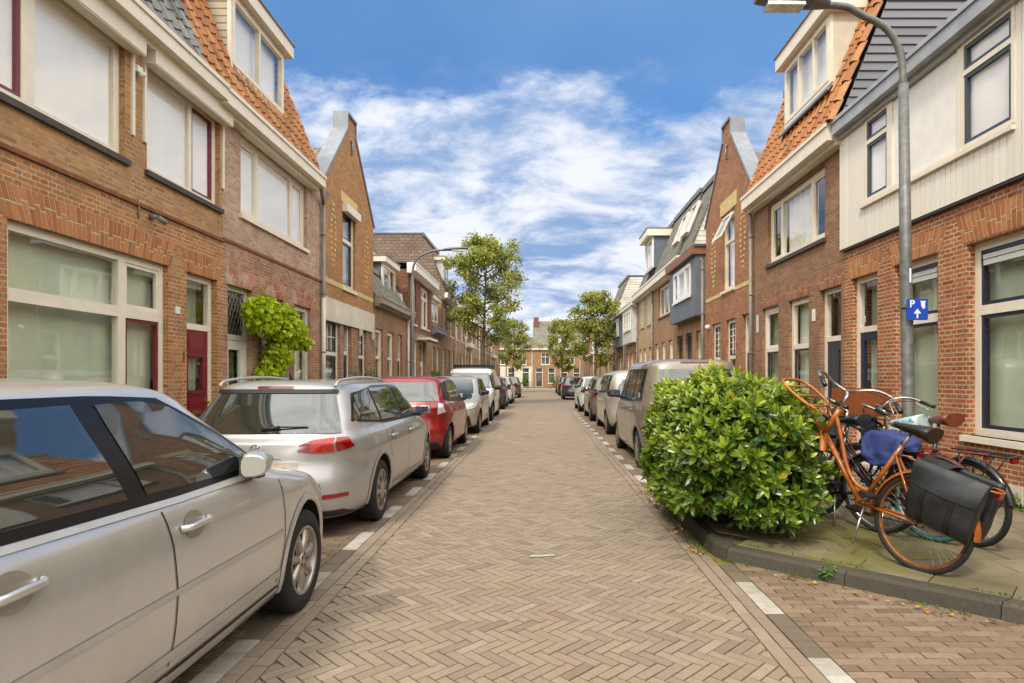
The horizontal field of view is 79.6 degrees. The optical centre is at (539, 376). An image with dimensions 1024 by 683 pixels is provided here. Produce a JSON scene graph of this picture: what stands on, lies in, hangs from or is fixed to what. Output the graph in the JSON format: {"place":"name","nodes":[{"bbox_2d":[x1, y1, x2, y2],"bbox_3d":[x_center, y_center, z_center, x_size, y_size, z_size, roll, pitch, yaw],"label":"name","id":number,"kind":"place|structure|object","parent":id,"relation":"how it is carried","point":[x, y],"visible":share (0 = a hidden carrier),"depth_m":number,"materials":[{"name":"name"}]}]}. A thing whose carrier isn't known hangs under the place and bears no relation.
{"place":"outdoors","nodes":[
{"label":"outdoors","id":0,"kind":"place"},
{"bbox_2d":[345,363,379,379],"bbox_3d":[-4.702,0.492,16.290,0.567,1.757,2.237,0,0,0],"label":"shrub","id":1,"kind":"object","parent":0,"point":[352,375],"visible":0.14,"depth_m":16.80,"materials":[{"name":"green plant"}]},
{"bbox_2d":[373,232,459,375],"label":"brick house","id":2,"kind":"structure","parent":0,"point":[404,246],"depth_m":31.51,"materials":[{"name":"brick"}]},
{"bbox_2d":[443,307,445,329],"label":"window","id":3,"kind":"structure","parent":2,"relation":"in","point":[444,309],"depth_m":33.15,"materials":[{"name":"beige paint"}]},
{"bbox_2d":[456,297,487,367],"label":"brick house","id":4,"kind":"structure","parent":0,"point":[479,319],"depth_m":52.12,"materials":[{"name":"brick"}]},
{"bbox_2d":[262,0,808,336],"label":"sky","id":5,"kind":"structure","parent":0,"point":[574,128],"materials":[{"name":"blue"}]},
{"bbox_2d":[217,387,885,682],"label":"road","id":6,"kind":"structure","parent":0,"point":[442,576],"depth_m":4.20,"materials":[{"name":"brick"}]},
{"bbox_2d":[189,389,855,682],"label":"parking line","id":7,"kind":"object","parent":6,"relation":"on","point":[821,661],"visible":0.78,"depth_m":3.81,"materials":[{"name":"paint"}]},
{"bbox_2d":[633,488,997,621],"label":"fallen leaves","id":8,"kind":"object","parent":6,"relation":"on","point":[927,611],"visible":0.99,"depth_m":5.16,"materials":[{"name":"brown plant"}]},
{"bbox_2d":[580,330,592,376],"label":"brick house","id":9,"kind":"structure","parent":0,"point":[581,368],"depth_m":72.25,"materials":[{"name":"brick"}]},
{"bbox_2d":[584,337,591,375],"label":"brick house","id":10,"kind":"structure","parent":0,"point":[586,368],"depth_m":64.64,"materials":[{"name":"brick"}]},
{"bbox_2d":[586,338,592,375],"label":"brick house","id":11,"kind":"structure","parent":0,"point":[591,364],"depth_m":59.73,"materials":[{"name":"brick"}]},
{"bbox_2d":[592,333,598,375],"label":"brick house","id":12,"kind":"structure","parent":0,"point":[597,372],"depth_m":56.27,"materials":[{"name":"brick"}]},
{"bbox_2d":[170,387,1023,682],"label":"parking bay","id":13,"kind":"object","parent":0,"point":[862,635],"visible":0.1,"depth_m":3.60,"materials":[{"name":"brick"}]},
{"bbox_2d":[0,378,322,682],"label":"parked car","id":14,"kind":"object","parent":13,"relation":"on","point":[149,536],"visible":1,"depth_m":2.32,"materials":[{"name":"silver metal"}]},
{"bbox_2d":[199,373,430,519],"bbox_3d":[-2.520,0.719,7.648,2.054,1.522,4.496,0,0,0],"label":"parked car","id":15,"kind":"object","parent":13,"relation":"on","point":[360,446],"visible":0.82,"depth_m":5.79,"materials":[{"name":"silver metal"}]},
{"bbox_2d":[380,376,471,457],"bbox_3d":[-2.470,0.730,12.630,1.987,1.500,3.880,0,0,0],"label":"parked car","id":16,"kind":"object","parent":13,"relation":"on","point":[445,418],"visible":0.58,"depth_m":11.10,"materials":[{"name":"red paint"}]},
{"bbox_2d":[440,376,488,432],"bbox_3d":[-2.420,0.720,17.483,2.044,1.520,4.094,0,0,0],"label":"parked car","id":17,"kind":"object","parent":13,"relation":"on","point":[477,405],"visible":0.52,"depth_m":16.64,"materials":[{"name":"grey metal"}]},
{"bbox_2d":[449,365,501,420],"bbox_3d":[-2.450,0.520,22.292,2.238,1.920,4.470,0,0,0],"label":"parked van","id":18,"kind":"object","parent":13,"relation":"on","point":[487,376],"visible":0.47,"depth_m":21.59,"materials":[{"name":"white paint"}]},
{"bbox_2d":[438,229,528,367],"bbox_3d":[-3.252,-3.162,32.523,5.391,9.300,4.678,0,0,0],"label":"street tree","id":19,"kind":"object","parent":13,"relation":"on","point":[487,253],"visible":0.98,"depth_m":32.02,"materials":[{"name":"green plant"}]},
{"bbox_2d":[497,376,510,408],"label":"parked car","id":20,"kind":"object","parent":13,"relation":"on","point":[503,403],"visible":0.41,"depth_m":28.14,"materials":[{"name":"grey paint"}]},
{"bbox_2d":[499,376,516,403],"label":"parked car","id":21,"kind":"object","parent":13,"relation":"on","point":[511,392],"visible":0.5,"depth_m":33.69,"materials":[{"name":"white paint"}]},
{"bbox_2d":[507,376,523,397],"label":"parked car","id":22,"kind":"object","parent":13,"relation":"on","point":[518,389],"visible":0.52,"depth_m":43.39,"materials":[{"name":"grey paint"}]},
{"bbox_2d":[496,316,538,376],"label":"street tree","id":23,"kind":"object","parent":13,"relation":"on","point":[522,336],"visible":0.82,"depth_m":59.25,"materials":[{"name":"green plant"}]},
{"bbox_2d":[555,377,563,395],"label":"parked car","id":24,"kind":"object","parent":13,"relation":"on","point":[559,387],"visible":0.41,"depth_m":48.50,"materials":[{"name":"black paint"}]},
{"bbox_2d":[538,318,582,376],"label":"street tree","id":25,"kind":"object","parent":13,"relation":"on","point":[560,328],"visible":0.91,"depth_m":61.61,"materials":[{"name":"green plant"}]},
{"bbox_2d":[559,376,580,399],"bbox_3d":[2.300,0.720,41.567,2.044,1.520,4.094,0,0,0],"label":"parked car","id":26,"kind":"object","parent":13,"relation":"on","point":[567,388],"visible":0.59,"depth_m":39.76,"materials":[{"name":"grey paint"}]},
{"bbox_2d":[572,376,594,411],"bbox_3d":[2.480,0.720,27.667,2.044,1.520,4.094,0,0,0],"label":"parked car","id":27,"kind":"object","parent":13,"relation":"on","point":[584,381],"visible":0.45,"depth_m":26.11,"materials":[{"name":"green paint"}]},
{"bbox_2d":[580,376,602,420],"bbox_3d":[2.520,0.720,22.067,2.044,1.520,4.094,0,0,0],"label":"parked car","id":28,"kind":"object","parent":13,"relation":"on","point":[590,399],"visible":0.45,"depth_m":20.67,"materials":[{"name":"grey paint"}]},
{"bbox_2d":[565,286,621,375],"bbox_3d":[3.391,-2.094,38.307,3.745,7.181,4.248,0,0,14],"label":"street tree","id":29,"kind":"object","parent":13,"relation":"on","point":[598,304],"visible":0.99,"depth_m":37.65,"materials":[{"name":"green plant"}]},
{"bbox_2d":[590,370,628,433],"bbox_3d":[2.550,0.647,17.264,2.137,1.665,4.128,0,0,0],"label":"parked car","id":30,"kind":"object","parent":13,"relation":"on","point":[606,409],"visible":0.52,"depth_m":15.71,"materials":[{"name":"grey metal"}]},
{"bbox_2d":[607,359,734,466],"bbox_3d":[2.430,0.593,11.431,2.168,1.775,4.078,0,0,0],"label":"parked car","id":31,"kind":"object","parent":13,"relation":"on","point":[636,396],"visible":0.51,"depth_m":9.94,"materials":[{"name":"beige paint"}]},
{"bbox_2d":[818,563,836,579],"bbox_3d":[2.087,1.418,4.424,0.161,0.132,0.106,0,0,0],"label":"weed","id":32,"kind":"object","parent":13,"relation":"on","point":[826,572],"visible":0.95,"depth_m":4.41,"materials":[{"name":"green plant"}]},
{"bbox_2d":[654,493,1023,624],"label":"kerb","id":33,"kind":"structure","parent":13,"relation":"on","point":[1004,609],"depth_m":4.27,"materials":[{"name":"concrete"}]},
{"bbox_2d":[597,327,604,375],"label":"brick house","id":34,"kind":"structure","parent":0,"point":[601,370],"depth_m":49.82,"materials":[{"name":"brick"}]},
{"bbox_2d":[609,310,622,370],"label":"brick house","id":35,"kind":"structure","parent":0,"point":[618,351],"depth_m":37.85,"materials":[{"name":"beige paint"}]},
{"bbox_2d":[614,319,618,337],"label":"window","id":36,"kind":"structure","parent":35,"relation":"in","point":[616,324],"depth_m":37.60,"materials":[{"name":"white paint"}]},
{"bbox_2d":[604,275,643,372],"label":"brick house","id":37,"kind":"structure","parent":0,"point":[628,286],"depth_m":41.01,"materials":[{"name":"beige paint"}]},
{"bbox_2d":[619,299,635,369],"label":"brick house","id":38,"kind":"structure","parent":0,"point":[627,311],"depth_m":33.34,"materials":[{"name":"beige paint"}]},
{"bbox_2d":[622,310,630,333],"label":"window","id":39,"kind":"structure","parent":38,"relation":"in","point":[627,316],"depth_m":33.30,"materials":[{"name":"white paint"}]},
{"bbox_2d":[631,220,686,362],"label":"brick house","id":40,"kind":"structure","parent":0,"point":[653,240],"depth_m":28.32,"materials":[{"name":"beige paint"}]},
{"bbox_2d":[640,300,643,329],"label":"blind window","id":41,"kind":"structure","parent":40,"relation":"in","point":[642,302],"depth_m":29.89,"materials":[{"name":"beige"}]},
{"bbox_2d":[647,294,650,325],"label":"blind window","id":42,"kind":"structure","parent":40,"relation":"in","point":[649,297],"depth_m":27.97,"materials":[{"name":"beige"}]},
{"bbox_2d":[704,115,761,374],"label":"gable house","id":43,"kind":"structure","parent":0,"point":[726,227],"depth_m":16.38,"materials":[{"name":"brick"}]},
{"bbox_2d":[714,323,719,359],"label":"window","id":44,"kind":"structure","parent":43,"relation":"in","point":[717,326],"depth_m":17.72,"materials":[{"name":"beige paint"}]},
{"bbox_2d":[720,209,734,294],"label":"window","id":45,"kind":"structure","parent":43,"relation":"in","point":[728,242],"depth_m":16.75,"materials":[{"name":"beige paint"}]},
{"bbox_2d":[728,318,735,366],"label":"window","id":46,"kind":"structure","parent":43,"relation":"in","point":[731,356],"depth_m":16.39,"materials":[{"name":"beige paint"}]},
{"bbox_2d":[740,0,966,457],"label":"brick house","id":47,"kind":"structure","parent":0,"point":[830,64],"depth_m":11.47,"materials":[{"name":"brick"}]},
{"bbox_2d":[765,306,777,382],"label":"window","id":48,"kind":"structure","parent":47,"relation":"in","point":[770,349],"depth_m":13.68,"materials":[{"name":"beige paint"}]},
{"bbox_2d":[765,167,825,268],"bbox_3d":[5.050,-3.055,12.130,0.200,1.369,2.800,0,0,0],"label":"window","id":49,"kind":"structure","parent":47,"relation":"in","point":[816,240],"depth_m":12.18,"materials":[{"name":"beige paint"}]},
{"bbox_2d":[792,297,808,398],"bbox_3d":[5.152,-0.370,11.890,0.164,2.298,0.938,0,0,0],"label":"window","id":50,"kind":"structure","parent":47,"relation":"in","point":[803,347],"depth_m":12.22,"materials":[{"name":"beige paint"}]},
{"bbox_2d":[828,341,840,447],"bbox_3d":[5.126,0.360,10.590,0.053,1.954,0.604,0,0,0],"label":"door","id":51,"kind":"structure","parent":47,"relation":"in","point":[834,348],"depth_m":10.64,"materials":[{"name":"grey paint"}]},
{"bbox_2d":[698,455,1023,600],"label":"pavement","id":52,"kind":"structure","parent":0,"point":[997,568],"depth_m":4.89,"materials":[{"name":"concrete"}]},
{"bbox_2d":[645,187,703,360],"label":"brick house","id":53,"kind":"structure","parent":52,"relation":"on","point":[657,284],"depth_m":25.04,"materials":[{"name":"beige paint"}]},
{"bbox_2d":[657,282,669,319],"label":"window","id":54,"kind":"structure","parent":53,"relation":"in","point":[666,288],"depth_m":25.12,"materials":[{"name":"beige paint"}]},
{"bbox_2d":[665,174,714,358],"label":"brick house","id":55,"kind":"structure","parent":52,"relation":"on","point":[685,270],"depth_m":20.34,"materials":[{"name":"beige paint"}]},
{"bbox_2d":[679,336,682,358],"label":"window","id":56,"kind":"structure","parent":55,"relation":"in","point":[681,337],"depth_m":22.31,"materials":[{"name":"glass"}]},
{"bbox_2d":[672,263,690,305],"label":"window","id":57,"kind":"structure","parent":55,"relation":"in","point":[683,276],"depth_m":20.55,"materials":[{"name":"white paint"}]},
{"bbox_2d":[688,333,691,358],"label":"window","id":58,"kind":"structure","parent":55,"relation":"in","point":[689,335],"depth_m":21.01,"materials":[{"name":"grey paint"}]},
{"bbox_2d":[635,358,842,536],"bbox_3d":[1.819,0.611,6.033,1.624,1.558,2.759,0,0,0],"label":"laurel bush","id":59,"kind":"object","parent":52,"relation":"on","point":[720,445],"visible":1,"depth_m":5.05,"materials":[{"name":"green plant"}]},
{"bbox_2d":[761,522,808,538],"bbox_3d":[2.136,1.165,5.373,0.537,0.434,0.365,0,0,-56],"label":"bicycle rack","id":60,"kind":"object","parent":52,"relation":"on","point":[779,527],"visible":0.09,"depth_m":5.37,"materials":[{"name":"metal"}]},
{"bbox_2d":[644,470,1021,615],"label":"grass tufts","id":61,"kind":"object","parent":52,"relation":"on","point":[793,575],"visible":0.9,"depth_m":4.66,"materials":[{"name":"green plant"}]},
{"bbox_2d":[753,0,917,511],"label":"street lamp","id":62,"kind":"object","parent":52,"relation":"on","point":[905,274],"visible":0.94,"depth_m":6.07,"materials":[{"name":"metal"}]},
{"bbox_2d":[900,299,927,319],"bbox_3d":[3.685,-0.660,6.079,0.210,0.210,0.170,0,0,0],"label":"parking sign","id":63,"kind":"object","parent":62,"relation":"attached to","point":[916,309],"visible":1,"depth_m":6.00,"materials":[{"name":"metal"}]},
{"bbox_2d":[812,397,924,533],"bbox_3d":[2.720,0.786,5.864,0.655,1.165,1.910,-4,2,-26],"label":"bicycle","id":64,"kind":"object","parent":52,"relation":"on","point":[837,490],"visible":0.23,"depth_m":5.51,"materials":[{"name":"metal"}]},
{"bbox_2d":[859,429,922,466],"bbox_3d":[2.977,0.595,5.249,0.312,0.309,0.541,-4,2,-26],"label":"folded cover","id":65,"kind":"object","parent":64,"relation":"on","point":[879,448],"visible":0.84,"depth_m":5.18,"materials":[{"name":"blue fabric"}]},
{"bbox_2d":[782,369,1005,574],"bbox_3d":[2.468,0.650,4.704,0.678,1.196,1.844,3,14,-28],"label":"bicycle","id":66,"kind":"object","parent":52,"relation":"on","point":[873,506],"visible":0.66,"depth_m":4.60,"materials":[{"name":"metal"}]},
{"bbox_2d":[904,456,1005,545],"bbox_3d":[2.798,0.832,4.184,0.387,0.447,0.472,3,14,-28],"label":"pannier bag","id":67,"kind":"object","parent":66,"relation":"hanging from","point":[953,501],"visible":0.97,"depth_m":4.06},
{"bbox_2d":[816,397,990,541],"bbox_3d":[3.044,0.788,5.622,0.650,1.163,1.911,4,-2,-27],"label":"bicycle","id":68,"kind":"object","parent":52,"relation":"on","point":[921,419],"visible":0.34,"depth_m":5.37,"materials":[{"name":"silver metal"}]},
{"bbox_2d":[832,388,891,416],"bbox_3d":[3.189,0.249,6.099,0.420,0.270,0.320,0,0,-13],"label":"crate","id":69,"kind":"object","parent":68,"relation":"attached to","point":[854,401],"visible":0.61,"depth_m":5.95,"materials":[{"name":"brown wood"}]},
{"bbox_2d":[833,397,1019,546],"bbox_3d":[3.370,0.785,5.512,0.659,1.168,1.907,-3,1,-13],"label":"bicycle","id":70,"kind":"object","parent":52,"relation":"on","point":[957,420],"visible":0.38,"depth_m":4.95,"materials":[{"name":"metal"}]},
{"bbox_2d":[830,0,1023,508],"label":"brick house","id":71,"kind":"structure","parent":52,"relation":"on","point":[965,69],"depth_m":7.41,"materials":[{"name":"beige paint"}]},
{"bbox_2d":[861,331,876,461],"bbox_3d":[5.153,0.320,9.480,0.127,2.034,0.584,0,0,0],"label":"door","id":72,"kind":"structure","parent":71,"relation":"in","point":[867,336],"depth_m":9.60,"materials":[{"name":"blue paint"}]},
{"bbox_2d":[865,103,888,201],"bbox_3d":[4.955,-3.260,8.980,0.080,1.238,0.638,0,0,0],"label":"window","id":73,"kind":"structure","parent":71,"relation":"in","point":[876,126],"depth_m":9.05,"materials":[{"name":"glass"}]},
{"bbox_2d":[889,255,937,430],"bbox_3d":[5.107,-0.409,8.195,0.314,2.319,1.050,0,0,0],"label":"window","id":74,"kind":"structure","parent":71,"relation":"in","point":[925,331],"depth_m":8.31,"materials":[{"name":"beige paint"}]},
{"bbox_2d":[960,3,1014,150],"bbox_3d":[4.955,-3.260,6.770,0.080,1.238,0.818,0,0,0],"label":"window","id":75,"kind":"structure","parent":71,"relation":"in","point":[987,59],"depth_m":6.81,"materials":[{"name":"glass"}]},
{"bbox_2d":[959,230,1023,449],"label":"window","id":76,"kind":"structure","parent":71,"relation":"in","point":[1005,307],"depth_m":6.95,"materials":[{"name":"beige paint"}]},
{"bbox_2d":[966,466,1023,511],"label":"weed","id":77,"kind":"object","parent":52,"relation":"on","point":[1017,501],"visible":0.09,"depth_m":6.31,"materials":[{"name":"green plant"}]},
{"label":"pavement","id":78,"kind":"structure","parent":0,"visible":0},
{"bbox_2d":[0,0,233,417],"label":"brick house","id":79,"kind":"structure","parent":78,"relation":"on","point":[116,117],"depth_m":7.35,"materials":[{"name":"brick"}]},
{"bbox_2d":[0,0,131,165],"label":"window","id":80,"kind":"structure","parent":79,"relation":"in","point":[58,69],"depth_m":6.62,"materials":[{"name":"glass"}]},
{"bbox_2d":[7,220,162,392],"bbox_3d":[-5.202,-0.375,7.080,0.164,2.268,2.518,0,0,0],"label":"window","id":81,"kind":"structure","parent":79,"relation":"in","point":[77,310],"depth_m":7.00,"materials":[{"name":"glass"}]},
{"bbox_2d":[144,67,223,213],"bbox_3d":[-5.100,-3.325,8.785,0.200,1.489,1.890,0,0,0],"label":"window","id":82,"kind":"structure","parent":79,"relation":"in","point":[180,135],"depth_m":8.78,"materials":[{"name":"glass"}]},
{"bbox_2d":[187,329,209,417],"bbox_3d":[-5.170,0.320,9.190,0.193,2.034,0.644,0,0,0],"label":"door","id":83,"kind":"structure","parent":79,"relation":"in","point":[197,401],"depth_m":9.24,"materials":[{"name":"red paint"}]},
{"bbox_2d":[180,0,329,387],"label":"brick house","id":84,"kind":"structure","parent":78,"relation":"on","point":[274,204],"depth_m":11.21,"materials":[{"name":"brick"}]},
{"bbox_2d":[228,340,243,384],"bbox_3d":[-5.209,0.360,10.350,0.115,1.954,0.664,0,0,0],"label":"door","id":85,"kind":"structure","parent":84,"relation":"in","point":[232,344],"depth_m":10.49,"materials":[{"name":"white paint"}]},
{"bbox_2d":[262,298,279,368],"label":"window","id":86,"kind":"structure","parent":84,"relation":"in","point":[264,341],"depth_m":11.72,"materials":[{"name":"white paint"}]},
{"bbox_2d":[239,137,309,253],"bbox_3d":[-5.100,-3.399,11.830,0.200,1.439,3.040,0,0,0],"label":"window","id":87,"kind":"structure","parent":84,"relation":"in","point":[272,201],"depth_m":11.74,"materials":[{"name":"glass"}]},
{"bbox_2d":[240,293,315,380],"bbox_3d":[-4.769,-0.035,11.328,0.708,2.813,2.662,0,0,0],"label":"climbing plant","id":88,"kind":"object","parent":84,"relation":"attached to","point":[283,328],"visible":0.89,"depth_m":10.95,"materials":[{"name":"green plant"}]},
{"bbox_2d":[294,305,306,378],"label":"window","id":89,"kind":"structure","parent":84,"relation":"in","point":[298,309],"depth_m":13.42,"materials":[{"name":"white paint"}]},
{"bbox_2d":[312,111,374,379],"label":"gable house","id":90,"kind":"structure","parent":78,"relation":"on","point":[349,228],"depth_m":16.24,"materials":[{"name":"brown brick"}]},
{"bbox_2d":[326,321,336,378],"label":"window","id":91,"kind":"structure","parent":90,"relation":"in","point":[330,353],"depth_m":15.37,"materials":[{"name":"beige paint"}]},
{"bbox_2d":[344,355,346,377],"bbox_3d":[-5.177,0.380,16.125,0.050,1.914,0.474,0,0,0],"label":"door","id":92,"kind":"structure","parent":90,"relation":"in","point":[345,356],"depth_m":16.27,"materials":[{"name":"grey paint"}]},
{"bbox_2d":[342,212,357,295],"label":"window","id":93,"kind":"structure","parent":90,"relation":"in","point":[346,243],"depth_m":16.63,"materials":[{"name":"beige paint"}]},
{"bbox_2d":[359,330,363,375],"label":"window","id":94,"kind":"structure","parent":90,"relation":"in","point":[361,338],"depth_m":17.76,"materials":[{"name":"beige paint"}]},
{"bbox_2d":[373,252,415,379],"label":"brick house","id":95,"kind":"structure","parent":78,"relation":"on","point":[392,314],"depth_m":21.02,"materials":[{"name":"brick"}]},
{"bbox_2d":[375,328,380,377],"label":"window","id":96,"kind":"structure","parent":95,"relation":"in","point":[378,331],"depth_m":19.63,"materials":[{"name":"beige paint"}]},
{"bbox_2d":[388,332,391,375],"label":"window","id":97,"kind":"structure","parent":95,"relation":"in","point":[389,334],"depth_m":21.13,"materials":[{"name":"beige paint"}]},
{"bbox_2d":[395,261,439,375],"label":"brick house","id":98,"kind":"structure","parent":78,"relation":"on","point":[426,284],"depth_m":25.52,"materials":[{"name":"beige paint"}]},
{"bbox_2d":[414,341,415,375],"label":"window","id":99,"kind":"structure","parent":98,"relation":"in","point":[414,341],"depth_m":25.25,"materials":[{"name":"beige paint"}]},
{"bbox_2d":[421,287,429,331],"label":"window","id":100,"kind":"structure","parent":98,"relation":"in","point":[423,292],"depth_m":26.99,"materials":[{"name":"beige paint"}]},
{"bbox_2d":[410,247,467,375],"bbox_3d":[-2.995,-1.244,18.200,1.730,5.229,0.220,0,0,0],"label":"street lamp","id":101,"kind":"object","parent":78,"relation":"on","point":[458,249],"visible":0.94,"depth_m":18.16,"materials":[{"name":"metal"}]},
{"bbox_2d":[432,293,447,375],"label":"brick house","id":102,"kind":"structure","parent":78,"relation":"on","point":[439,333],"depth_m":29.96,"materials":[{"name":"beige paint"}]},
{"bbox_2d":[456,301,468,367],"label":"brick house","id":103,"kind":"structure","parent":78,"relation":"on","point":[460,351],"depth_m":39.21,"materials":[{"name":"beige paint"}]},
{"bbox_2d":[466,328,474,367],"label":"brick house","id":104,"kind":"structure","parent":78,"relation":"on","point":[469,346],"depth_m":43.10,"materials":[{"name":"beige paint"}]},
{"bbox_2d":[468,318,481,367],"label":"brick house","id":105,"kind":"structure","parent":78,"relation":"on","point":[475,353],"depth_m":47.70,"materials":[{"name":"beige paint"}]},
{"bbox_2d":[486,332,490,368],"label":"brick house","id":106,"kind":"structure","parent":78,"relation":"on","point":[488,355],"depth_m":60.22,"materials":[{"name":"brick"}]},
{"bbox_2d":[492,343,500,375],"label":"brick house","id":107,"kind":"structure","parent":78,"relation":"on","point":[496,350],"depth_m":72.97,"materials":[{"name":"brick"}]},
{"label":"ground","id":108,"kind":"structure","parent":0,"visible":0},
{"bbox_2d":[500,337,532,386],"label":"brick house","id":109,"kind":"structure","parent":108,"relation":"on","point":[527,370],"depth_m":86.00,"materials":[{"name":"beige paint"}]},
{"bbox_2d":[533,317,581,386],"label":"brick house","id":110,"kind":"structure","parent":108,"relation":"on","point":[545,370],"depth_m":86.09,"materials":[{"name":"brick"}]},
{"bbox_2d":[536,373,541,385],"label":"door","id":111,"kind":"structure","parent":110,"relation":"in","point":[538,375],"depth_m":86.10,"materials":[{"name":"grey paint"}]},
{"bbox_2d":[541,353,549,364],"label":"window","id":112,"kind":"structure","parent":110,"relation":"in","point":[545,360],"depth_m":86.23,"materials":[{"name":"beige paint"}]},
{"bbox_2d":[548,368,554,383],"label":"window","id":113,"kind":"structure","parent":110,"relation":"in","point":[551,371],"depth_m":86.21,"materials":[{"name":"beige paint"}]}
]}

